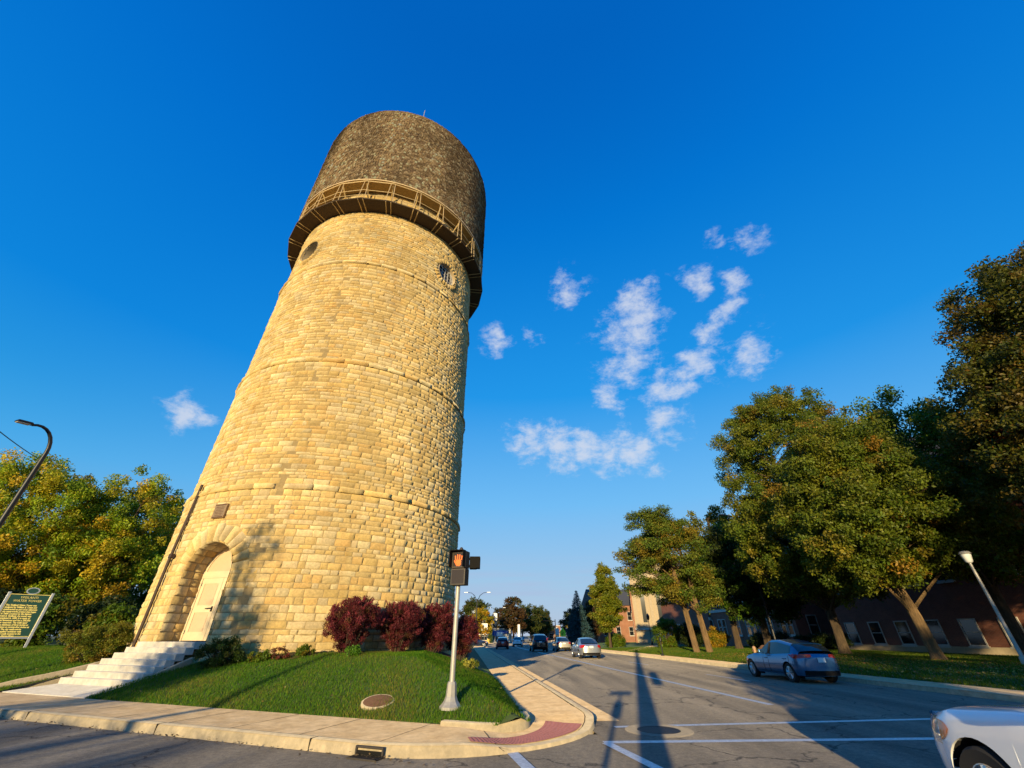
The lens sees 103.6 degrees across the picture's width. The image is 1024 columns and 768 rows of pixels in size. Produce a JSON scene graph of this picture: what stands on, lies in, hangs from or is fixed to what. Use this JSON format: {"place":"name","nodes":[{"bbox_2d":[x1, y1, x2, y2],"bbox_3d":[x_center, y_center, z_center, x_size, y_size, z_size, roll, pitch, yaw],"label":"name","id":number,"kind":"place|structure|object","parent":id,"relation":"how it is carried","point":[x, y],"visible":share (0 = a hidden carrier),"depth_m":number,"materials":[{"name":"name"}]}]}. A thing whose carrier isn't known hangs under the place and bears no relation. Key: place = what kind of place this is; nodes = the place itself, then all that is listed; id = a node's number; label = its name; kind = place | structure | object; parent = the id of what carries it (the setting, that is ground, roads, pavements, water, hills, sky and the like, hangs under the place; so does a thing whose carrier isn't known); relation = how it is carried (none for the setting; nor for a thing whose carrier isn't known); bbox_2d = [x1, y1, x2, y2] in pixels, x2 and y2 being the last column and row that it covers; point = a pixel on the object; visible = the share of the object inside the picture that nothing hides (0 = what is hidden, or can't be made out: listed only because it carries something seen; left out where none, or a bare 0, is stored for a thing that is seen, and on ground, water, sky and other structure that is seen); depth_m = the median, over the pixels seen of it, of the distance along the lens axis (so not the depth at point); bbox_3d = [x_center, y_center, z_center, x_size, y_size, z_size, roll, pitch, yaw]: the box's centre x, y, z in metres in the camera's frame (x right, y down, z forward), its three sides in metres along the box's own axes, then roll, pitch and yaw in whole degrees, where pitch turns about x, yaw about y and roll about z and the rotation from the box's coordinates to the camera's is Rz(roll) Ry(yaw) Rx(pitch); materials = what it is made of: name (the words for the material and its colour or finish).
{"place":"outdoors","nodes":[
{"label":"outdoors","id":0,"kind":"place"},
{"bbox_2d":[0,638,530,725],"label":"lawn","id":1,"kind":"structure","parent":0,"point":[475,656],"depth_m":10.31,"materials":[{"name":"plant"}]},
{"bbox_2d":[0,587,24,639],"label":"shrub","id":2,"kind":"object","parent":1,"relation":"on","point":[2,594],"visible":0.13,"depth_m":24.50,"materials":[{"name":"green plant"}]},
{"bbox_2d":[0,588,54,647],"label":"historical marker","id":3,"kind":"object","parent":1,"relation":"on","point":[21,615],"visible":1,"depth_m":20.15,"materials":[{"name":"green metal"}]},
{"bbox_2d":[0,590,82,646],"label":"shrub","id":4,"kind":"object","parent":1,"relation":"on","point":[56,614],"visible":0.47,"depth_m":22.78,"materials":[{"name":"green plant"}]},
{"bbox_2d":[0,447,117,598],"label":"maple tree","id":5,"kind":"object","parent":1,"relation":"on","point":[48,486],"visible":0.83,"depth_m":30.98,"materials":[{"name":"green plant"}]},
{"bbox_2d":[4,463,186,633],"bbox_3d":[-33.701,13.755,33.803,11.502,14.303,8.891,0,-32,0],"label":"maple tree","id":6,"kind":"object","parent":1,"relation":"on","point":[107,557],"visible":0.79,"depth_m":32.42,"materials":[{"name":"green plant"}]},
{"bbox_2d":[56,620,135,663],"bbox_3d":[-15.845,9.868,15.385,2.777,1.502,2.187,0,-32,0],"label":"round bush","id":7,"kind":"object","parent":1,"relation":"on","point":[120,631],"visible":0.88,"depth_m":15.13,"materials":[{"name":"green plant"}]},
{"bbox_2d":[56,594,139,644],"bbox_3d":[-23.473,13.761,23.226,3.582,2.920,2.918,0,-32,0],"label":"shrub","id":8,"kind":"object","parent":1,"relation":"on","point":[84,613],"visible":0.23,"depth_m":23.14,"materials":[{"name":"green plant"}]},
{"bbox_2d":[26,489,180,620],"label":"maple tree","id":9,"kind":"object","parent":1,"relation":"on","point":[140,600],"visible":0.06,"depth_m":44.81,"materials":[{"name":"green plant"}]},
{"bbox_2d":[78,601,139,646],"bbox_3d":[-19.993,12.192,20.221,2.753,2.211,2.193,0,-32,0],"label":"shrub","id":10,"kind":"object","parent":1,"relation":"on","point":[115,613],"visible":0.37,"depth_m":19.99,"materials":[{"name":"green plant"}]},
{"bbox_2d":[193,634,247,668],"bbox_3d":[-9.549,8.818,13.253,1.347,1.017,1.474,-26,-40,35],"label":"round bush","id":11,"kind":"object","parent":1,"relation":"on","point":[227,647],"visible":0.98,"depth_m":13.11,"materials":[{"name":"green plant"}]},
{"bbox_2d":[246,649,271,662],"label":"weed clump","id":12,"kind":"object","parent":1,"relation":"on","point":[263,655],"visible":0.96,"depth_m":13.33,"materials":[{"name":"green plant"}]},
{"bbox_2d":[270,646,290,659],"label":"weed clump","id":13,"kind":"object","parent":1,"relation":"on","point":[276,656],"visible":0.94,"depth_m":13.46,"materials":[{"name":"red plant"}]},
{"bbox_2d":[126,110,485,668],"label":"water tower","id":14,"kind":"structure","parent":1,"relation":"on","point":[330,476],"depth_m":20.30,"materials":[{"name":"stone"}]},
{"bbox_2d":[181,578,223,640],"bbox_3d":[-12.173,8.829,15.857,1.022,2.155,0.127,-8,-33,12],"label":"door","id":15,"kind":"structure","parent":14,"relation":"in","point":[199,619],"depth_m":15.84,"materials":[{"name":"beige paint"}]},
{"bbox_2d":[203,578,226,640],"bbox_3d":[-11.167,8.715,15.675,1.009,2.155,0.045,-8,-33,12],"label":"door frame","id":16,"kind":"structure","parent":14,"relation":"in","point":[225,579],"depth_m":15.71,"materials":[{"name":"beige paint"}]},
{"bbox_2d":[298,237,323,265],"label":"round window","id":17,"kind":"structure","parent":14,"relation":"in","point":[315,245],"depth_m":27.21,"materials":[{"name":"stone"}]},
{"bbox_2d":[434,259,457,290],"bbox_3d":[-4.702,-7.739,28.655,0.428,2.442,2.401,-20,-37,29],"label":"round window","id":18,"kind":"structure","parent":14,"relation":"in","point":[444,271],"depth_m":28.78,"materials":[{"name":"stone"}]},
{"bbox_2d":[344,644,360,656],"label":"weed clump","id":19,"kind":"object","parent":1,"relation":"on","point":[352,650],"visible":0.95,"depth_m":13.19,"materials":[{"name":"green plant"}]},
{"bbox_2d":[289,650,457,659],"bbox_3d":[-4.716,10.794,15.831,2.369,0.537,8.228,-26,-40,35],"label":"planting bed","id":20,"kind":"object","parent":1,"relation":"on","point":[444,654],"visible":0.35,"depth_m":15.21,"materials":[{"name":"brown soil"}]},
{"bbox_2d":[295,643,315,656],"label":"weed clump","id":21,"kind":"object","parent":20,"relation":"on","point":[303,650],"visible":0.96,"depth_m":13.64,"materials":[{"name":"green plant"}]},
{"bbox_2d":[321,595,384,653],"bbox_3d":[-5.771,8.768,14.630,2.177,1.964,1.890,0,-32,0],"label":"barberry bush","id":22,"kind":"object","parent":20,"relation":"on","point":[355,615],"visible":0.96,"depth_m":14.36,"materials":[{"name":"red plant"}]},
{"bbox_2d":[376,599,426,651],"bbox_3d":[-4.352,9.424,15.636,2.026,1.927,1.879,0,-32,0],"label":"barberry bush","id":23,"kind":"object","parent":20,"relation":"on","point":[398,635],"visible":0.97,"depth_m":15.33,"materials":[{"name":"red plant"}]},
{"bbox_2d":[413,601,454,652],"bbox_3d":[-3.293,10.190,16.863,2.048,2.006,1.745,0,-32,0],"label":"barberry bush","id":24,"kind":"object","parent":20,"relation":"on","point":[433,634],"visible":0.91,"depth_m":16.61,"materials":[{"name":"red plant"}]},
{"bbox_2d":[443,613,480,660],"bbox_3d":[-2.295,11.528,18.346,1.850,1.940,1.757,0,-32,0],"label":"barberry bush","id":25,"kind":"object","parent":20,"relation":"on","point":[467,624],"visible":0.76,"depth_m":18.00,"materials":[{"name":"red plant"}]},
{"bbox_2d":[361,694,392,710],"bbox_3d":[-3.000,7.208,8.980,0.720,0.270,0.720,0,-18,0],"label":"utility cover","id":26,"kind":"object","parent":1,"relation":"in","point":[367,703],"visible":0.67,"depth_m":8.96,"materials":[{"name":"metal"}]},
{"bbox_2d":[439,547,479,710],"bbox_3d":[-1.156,5.413,9.197,0.738,3.180,0.645,1,-32,-2],"label":"pedestrian signal","id":27,"kind":"object","parent":1,"relation":"on","point":[459,559],"visible":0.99,"depth_m":9.51,"materials":[{"name":"metal"}]},
{"bbox_2d":[461,658,479,669],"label":"striped plant","id":28,"kind":"object","parent":1,"relation":"on","point":[470,663],"visible":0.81,"depth_m":14.91,"materials":[{"name":"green plant"}]},
{"bbox_2d":[440,711,530,731],"bbox_3d":[-0.308,6.717,7.926,2.091,0.210,0.959,20,-37,-29],"label":"lawn edging","id":29,"kind":"object","parent":1,"relation":"on","point":[517,724],"visible":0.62,"depth_m":7.62,"materials":[{"name":"concrete"}]},
{"bbox_2d":[0,643,593,746],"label":"pavement","id":30,"kind":"structure","parent":0,"point":[523,690],"depth_m":8.59,"materials":[{"name":"concrete"}]},
{"bbox_2d":[0,419,52,528],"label":"street lamp","id":31,"kind":"object","parent":30,"relation":"on","point":[15,500],"visible":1,"depth_m":15.07,"materials":[{"name":"black metal"}]},
{"bbox_2d":[0,661,99,691],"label":"retaining wall","id":32,"kind":"structure","parent":30,"relation":"on","point":[71,671],"depth_m":13.09,"materials":[{"name":"concrete"}]},
{"bbox_2d":[3,641,205,697],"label":"front steps","id":33,"kind":"structure","parent":30,"relation":"on","point":[141,660],"depth_m":13.09,"materials":[{"name":"concrete"}]},
{"bbox_2d":[87,657,192,697],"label":"retaining wall","id":34,"kind":"structure","parent":33,"relation":"attached to","point":[188,661],"depth_m":13.16,"materials":[{"name":"concrete"}]},
{"bbox_2d":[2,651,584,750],"bbox_3d":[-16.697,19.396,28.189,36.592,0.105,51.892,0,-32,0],"label":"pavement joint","id":35,"kind":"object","parent":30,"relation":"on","point":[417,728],"visible":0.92,"depth_m":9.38,"materials":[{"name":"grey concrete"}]},
{"bbox_2d":[468,721,581,743],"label":"tactile paving","id":36,"kind":"structure","parent":30,"relation":"on","point":[549,730],"depth_m":7.38,"materials":[{"name":"red concrete"}]},
{"bbox_2d":[0,718,641,767],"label":"side street","id":37,"kind":"structure","parent":0,"point":[40,745],"depth_m":6.37,"materials":[{"name":"grey asphalt"}]},
{"bbox_2d":[0,671,590,765],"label":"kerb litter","id":38,"kind":"object","parent":37,"relation":"on","point":[202,742],"visible":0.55,"depth_m":7.49,"materials":[{"name":"brown plant"}]},
{"bbox_2d":[507,752,534,767],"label":"crosswalk line","id":39,"kind":"object","parent":37,"relation":"on","point":[519,759],"visible":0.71,"depth_m":6.08,"materials":[{"name":"paint"}]},
{"bbox_2d":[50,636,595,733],"bbox_3d":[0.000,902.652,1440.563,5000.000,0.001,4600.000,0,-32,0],"label":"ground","id":40,"kind":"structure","parent":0,"point":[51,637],"depth_m":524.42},
{"bbox_2d":[463,596,492,627],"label":"street tree","id":41,"kind":"object","parent":40,"relation":"on","point":[468,610],"visible":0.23,"depth_m":111.34,"materials":[{"name":"green plant"}]},
{"bbox_2d":[467,629,493,642],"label":"shop","id":42,"kind":"structure","parent":40,"relation":"on","point":[488,638],"depth_m":99.87,"materials":[{"name":"white"}]},
{"bbox_2d":[469,605,495,639],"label":"street tree","id":43,"kind":"object","parent":40,"relation":"on","point":[489,619],"visible":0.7,"depth_m":89.41,"materials":[{"name":"yellow plant"}]},
{"bbox_2d":[491,607,509,627],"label":"street tree","id":44,"kind":"object","parent":40,"relation":"on","point":[499,615],"visible":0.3,"depth_m":141.42,"materials":[{"name":"green plant"}]},
{"bbox_2d":[493,628,511,642],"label":"shop","id":45,"kind":"structure","parent":40,"relation":"on","point":[507,633],"depth_m":127.31,"materials":[{"name":"blue"}]},
{"bbox_2d":[499,596,528,637],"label":"street tree","id":46,"kind":"object","parent":40,"relation":"on","point":[515,612],"visible":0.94,"depth_m":128.06,"materials":[{"name":"brown plant"}]},
{"bbox_2d":[522,603,547,635],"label":"street tree","id":47,"kind":"object","parent":40,"relation":"on","point":[534,625],"visible":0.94,"depth_m":141.00,"materials":[{"name":"green plant"}]},
{"bbox_2d":[530,625,560,639],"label":"shop","id":48,"kind":"structure","parent":40,"relation":"on","point":[551,636],"depth_m":161.33,"materials":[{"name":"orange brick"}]},
{"bbox_2d":[539,604,554,634],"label":"street tree","id":49,"kind":"object","parent":40,"relation":"on","point":[548,623],"visible":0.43,"depth_m":157.90,"materials":[{"name":"green plant"}]},
{"bbox_2d":[558,608,576,630],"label":"street tree","id":50,"kind":"object","parent":40,"relation":"on","point":[564,622],"visible":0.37,"depth_m":110.31,"materials":[{"name":"green plant"}]},
{"bbox_2d":[583,599,603,642],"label":"street tree","id":51,"kind":"object","parent":40,"relation":"on","point":[593,624],"visible":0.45,"depth_m":100.49,"materials":[{"name":"green plant"}]},
{"bbox_2d":[581,589,635,642],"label":"brick house","id":52,"kind":"structure","parent":40,"relation":"on","point":[626,625],"depth_m":116.97,"materials":[{"name":"brick"}]},
{"bbox_2d":[0,0,1023,635],"label":"sky","id":53,"kind":"structure","parent":0,"point":[694,208],"materials":[{"name":"blue"}]},
{"bbox_2d":[488,640,1023,767],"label":"road","id":54,"kind":"structure","parent":0,"point":[626,699],"depth_m":10.16,"materials":[{"name":"grey asphalt"}]},
{"bbox_2d":[0,643,594,758],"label":"kerb","id":55,"kind":"structure","parent":54,"relation":"on","point":[403,751],"depth_m":7.05,"materials":[{"name":"concrete"}]},
{"bbox_2d":[346,745,384,761],"bbox_3d":[-2.257,5.715,6.246,0.539,0.128,0.248,-11,-34,17],"label":"drain inlet","id":56,"kind":"object","parent":55,"relation":"in","point":[364,754],"visible":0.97,"depth_m":6.26,"materials":[{"name":"metal"}]},
{"bbox_2d":[495,637,508,648],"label":"sedan car","id":57,"kind":"object","parent":54,"relation":"on","point":[502,641],"visible":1,"depth_m":56.47,"materials":[{"name":"red paint"}]},
{"bbox_2d":[512,637,523,646],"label":"sedan car","id":58,"kind":"object","parent":54,"relation":"on","point":[517,641],"visible":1,"depth_m":69.00,"materials":[{"name":"white paint"}]},
{"bbox_2d":[529,634,547,651],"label":"suv car","id":59,"kind":"object","parent":54,"relation":"on","point":[538,642],"visible":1,"depth_m":47.24,"materials":[{"name":"black paint"}]},
{"bbox_2d":[485,644,618,720],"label":"gutter","id":60,"kind":"object","parent":54,"relation":"on","point":[599,714],"visible":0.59,"depth_m":12.08,"materials":[{"name":"concrete"}]},
{"bbox_2d":[552,637,570,650],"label":"sedan car","id":61,"kind":"object","parent":54,"relation":"on","point":[558,643],"visible":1,"depth_m":48.30,"materials":[{"name":"beige paint"}]},
{"bbox_2d":[571,637,600,658],"bbox_3d":[6.301,22.679,34.663,2.103,1.472,4.579,2,-32,-4],"label":"sedan car","id":62,"kind":"object","parent":54,"relation":"on","point":[585,646],"visible":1,"depth_m":33.02,"materials":[{"name":"silver metal"}]},
{"bbox_2d":[603,742,662,767],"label":"crosswalk line","id":63,"kind":"object","parent":54,"relation":"on","point":[633,756],"visible":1,"depth_m":6.26,"materials":[{"name":"paint"}]},
{"bbox_2d":[515,645,773,704],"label":"lane line","id":64,"kind":"object","parent":54,"relation":"on","point":[674,682],"visible":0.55,"depth_m":15.23,"materials":[{"name":"paint"}]},
{"bbox_2d":[625,724,693,737],"bbox_3d":[2.920,6.889,8.017,1.320,0.014,1.320,0,-32,0],"label":"manhole cover","id":65,"kind":"object","parent":54,"relation":"on","point":[661,730],"visible":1,"depth_m":7.96,"materials":[{"name":"metal"}]},
{"bbox_2d":[603,737,933,742],"bbox_3d":[7.910,6.494,7.380,12.594,0.001,0.191,1,-32,-2],"label":"crosswalk line","id":66,"kind":"object","parent":54,"relation":"on","point":[763,740],"visible":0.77,"depth_m":7.24,"materials":[{"name":"paint"}]},
{"bbox_2d":[614,718,930,727],"bbox_3d":[8.160,7.491,8.974,12.178,0.001,0.171,4,-32,-6],"label":"crosswalk line","id":67,"kind":"object","parent":54,"relation":"on","point":[792,722],"visible":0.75,"depth_m":8.74,"materials":[{"name":"paint"}]},
{"bbox_2d":[551,641,1023,702],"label":"kerb far side","id":68,"kind":"structure","parent":54,"relation":"on","point":[995,696],"depth_m":14.39,"materials":[{"name":"concrete"}]},
{"bbox_2d":[746,639,840,682],"bbox_3d":[12.091,12.118,17.766,2.122,1.473,4.489,2,-32,-3],"label":"hatchback car","id":69,"kind":"object","parent":54,"relation":"on","point":[794,660],"visible":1,"depth_m":16.45,"materials":[{"name":"blue paint"}]},
{"bbox_2d":[929,705,1023,767],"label":"sedan car","id":70,"kind":"object","parent":54,"relation":"on","point":[985,736],"visible":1,"depth_m":3.75,"materials":[{"name":"white paint"}]},
{"bbox_2d":[551,640,1023,695],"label":"pavement far side","id":71,"kind":"structure","parent":0,"point":[977,688],"depth_m":15.15,"materials":[{"name":"concrete"}]},
{"bbox_2d":[571,642,1023,690],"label":"campus lawn","id":72,"kind":"structure","parent":0,"point":[632,644],"depth_m":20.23,"materials":[{"name":"plant"}]},
{"bbox_2d":[565,591,593,644],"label":"spruce tree","id":73,"kind":"object","parent":72,"relation":"on","point":[578,625],"visible":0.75,"depth_m":73.30,"materials":[{"name":"green plant"}]},
{"bbox_2d":[587,562,629,647],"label":"pear tree","id":74,"kind":"object","parent":72,"relation":"on","point":[605,602],"visible":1,"depth_m":56.09,"materials":[{"name":"green plant"}]},
{"bbox_2d":[604,633,625,646],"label":"bush","id":75,"kind":"object","parent":72,"relation":"on","point":[618,640],"visible":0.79,"depth_m":56.50,"materials":[{"name":"green plant"}]},
{"bbox_2d":[628,563,682,642],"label":"stone hall","id":76,"kind":"structure","parent":72,"relation":"on","point":[642,606],"depth_m":93.20,"materials":[{"name":"beige stone"}]},
{"bbox_2d":[650,617,680,647],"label":"bush","id":77,"kind":"object","parent":72,"relation":"on","point":[673,640],"visible":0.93,"depth_m":50.72,"materials":[{"name":"green plant"}]},
{"bbox_2d":[612,504,729,652],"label":"tree","id":78,"kind":"object","parent":72,"relation":"on","point":[644,564],"visible":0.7,"depth_m":40.84,"materials":[{"name":"green plant"}]},
{"bbox_2d":[640,518,725,652],"bbox_3d":[17.211,20.031,40.888,7.802,12.369,9.222,-18,-36,27],"label":"maple tree","id":79,"kind":"object","parent":72,"relation":"on","point":[689,571],"visible":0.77,"depth_m":39.97,"materials":[{"name":"green plant"}]},
{"bbox_2d":[660,600,711,644],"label":"brick house","id":80,"kind":"structure","parent":72,"relation":"on","point":[674,611],"depth_m":72.42,"materials":[{"name":"brick"}]},
{"bbox_2d":[677,621,704,646],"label":"bush","id":81,"kind":"object","parent":72,"relation":"on","point":[684,636],"visible":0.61,"depth_m":49.29,"materials":[{"name":"green plant"}]},
{"bbox_2d":[681,504,743,648],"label":"maple tree","id":82,"kind":"object","parent":72,"relation":"on","point":[713,517],"visible":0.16,"depth_m":49.22,"materials":[{"name":"green plant"}]},
{"bbox_2d":[707,626,729,647],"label":"bush","id":83,"kind":"object","parent":72,"relation":"on","point":[718,638],"visible":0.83,"depth_m":48.19,"materials":[{"name":"yellow plant"}]},
{"bbox_2d":[718,514,775,639],"bbox_3d":[23.498,19.404,40.339,2.435,12.450,0.300,3,-32,-5],"label":"street lamp","id":84,"kind":"object","parent":72,"relation":"on","point":[768,616],"visible":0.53,"depth_m":39.00,"materials":[{"name":"black metal"}]},
{"bbox_2d":[695,520,812,644],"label":"maple tree","id":85,"kind":"object","parent":72,"relation":"on","point":[745,590],"visible":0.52,"depth_m":42.28,"materials":[{"name":"green plant"}]},
{"bbox_2d":[745,630,790,647],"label":"bush","id":86,"kind":"object","parent":72,"relation":"on","point":[756,640],"visible":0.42,"depth_m":44.46,"materials":[{"name":"green plant"}]},
{"bbox_2d":[708,546,832,645],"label":"brick wing","id":87,"kind":"structure","parent":72,"relation":"on","point":[813,619],"depth_m":49.18,"materials":[{"name":"brown brick"}]},
{"bbox_2d":[805,615,820,634],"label":"window","id":88,"kind":"structure","parent":87,"relation":"in","point":[812,621],"depth_m":47.94,"materials":[{"name":"black glass"}]},
{"bbox_2d":[706,384,893,654],"bbox_3d":[26.861,10.568,37.533,14.686,24.842,15.031,-14,-35,22],"label":"linden tree","id":89,"kind":"object","parent":72,"relation":"on","point":[766,543],"visible":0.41,"depth_m":36.88,"materials":[{"name":"green plant"}]},
{"bbox_2d":[793,630,854,649],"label":"bush","id":90,"kind":"object","parent":72,"relation":"on","point":[823,639],"visible":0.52,"depth_m":41.06,"materials":[{"name":"green plant"}]},
{"bbox_2d":[689,652,1023,688],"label":"fallen leaves","id":91,"kind":"object","parent":72,"relation":"on","point":[992,667],"visible":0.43,"depth_m":20.34,"materials":[{"name":"brown plant"}]},
{"bbox_2d":[759,414,1000,660],"bbox_3d":[25.809,9.592,27.962,13.709,16.351,12.204,0,-32,0],"label":"linden tree","id":92,"kind":"object","parent":72,"relation":"on","point":[871,549],"visible":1,"depth_m":25.97,"materials":[{"name":"green plant"}]},
{"bbox_2d":[824,384,1023,654],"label":"maple tree","id":93,"kind":"object","parent":72,"relation":"on","point":[1003,518],"visible":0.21,"depth_m":27.53,"materials":[{"name":"green plant"}]},
{"bbox_2d":[834,436,1023,655],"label":"brick hall","id":94,"kind":"structure","parent":72,"relation":"on","point":[959,618],"depth_m":34.35,"materials":[{"name":"brick"}]},
{"bbox_2d":[844,622,862,645],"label":"window","id":95,"kind":"structure","parent":94,"relation":"in","point":[851,629],"depth_m":42.22,"materials":[{"name":"beige glass"}]},
{"bbox_2d":[867,621,888,645],"bbox_3d":[36.030,24.634,39.735,0.180,2.040,1.510,3,-32,-5],"label":"window","id":96,"kind":"structure","parent":94,"relation":"in","point":[876,631],"depth_m":39.72,"materials":[{"name":"black"}]},
{"bbox_2d":[893,621,917,646],"bbox_3d":[36.320,23.078,37.245,0.180,2.040,1.510,3,-32,-5],"label":"window","id":97,"kind":"structure","parent":94,"relation":"in","point":[904,632],"depth_m":37.22,"materials":[{"name":"beige"}]},
{"bbox_2d":[924,619,950,647],"bbox_3d":[36.611,21.522,34.756,0.180,2.040,1.510,3,-32,-5],"label":"window","id":98,"kind":"structure","parent":94,"relation":"in","point":[934,626],"depth_m":34.63,"materials":[{"name":"beige glass"}]},
{"bbox_2d":[957,618,989,648],"bbox_3d":[36.901,19.966,32.266,0.180,2.040,1.510,3,-32,-5],"label":"window","id":99,"kind":"structure","parent":94,"relation":"in","point":[970,628],"depth_m":32.26,"materials":[{"name":"beige glass"}]},
{"bbox_2d":[996,617,1023,648],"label":"window","id":100,"kind":"structure","parent":94,"relation":"in","point":[1017,619],"depth_m":29.99,"materials":[{"name":"beige"}]},
{"bbox_2d":[918,240,1023,507],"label":"maple tree","id":101,"kind":"object","parent":72,"relation":"on","point":[990,371],"visible":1,"depth_m":22.57,"materials":[{"name":"green plant"}]},
{"bbox_2d":[958,551,1023,663],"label":"street lamp","id":102,"kind":"object","parent":72,"relation":"on","point":[966,556],"visible":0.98,"depth_m":21.44,"materials":[{"name":"metal"}]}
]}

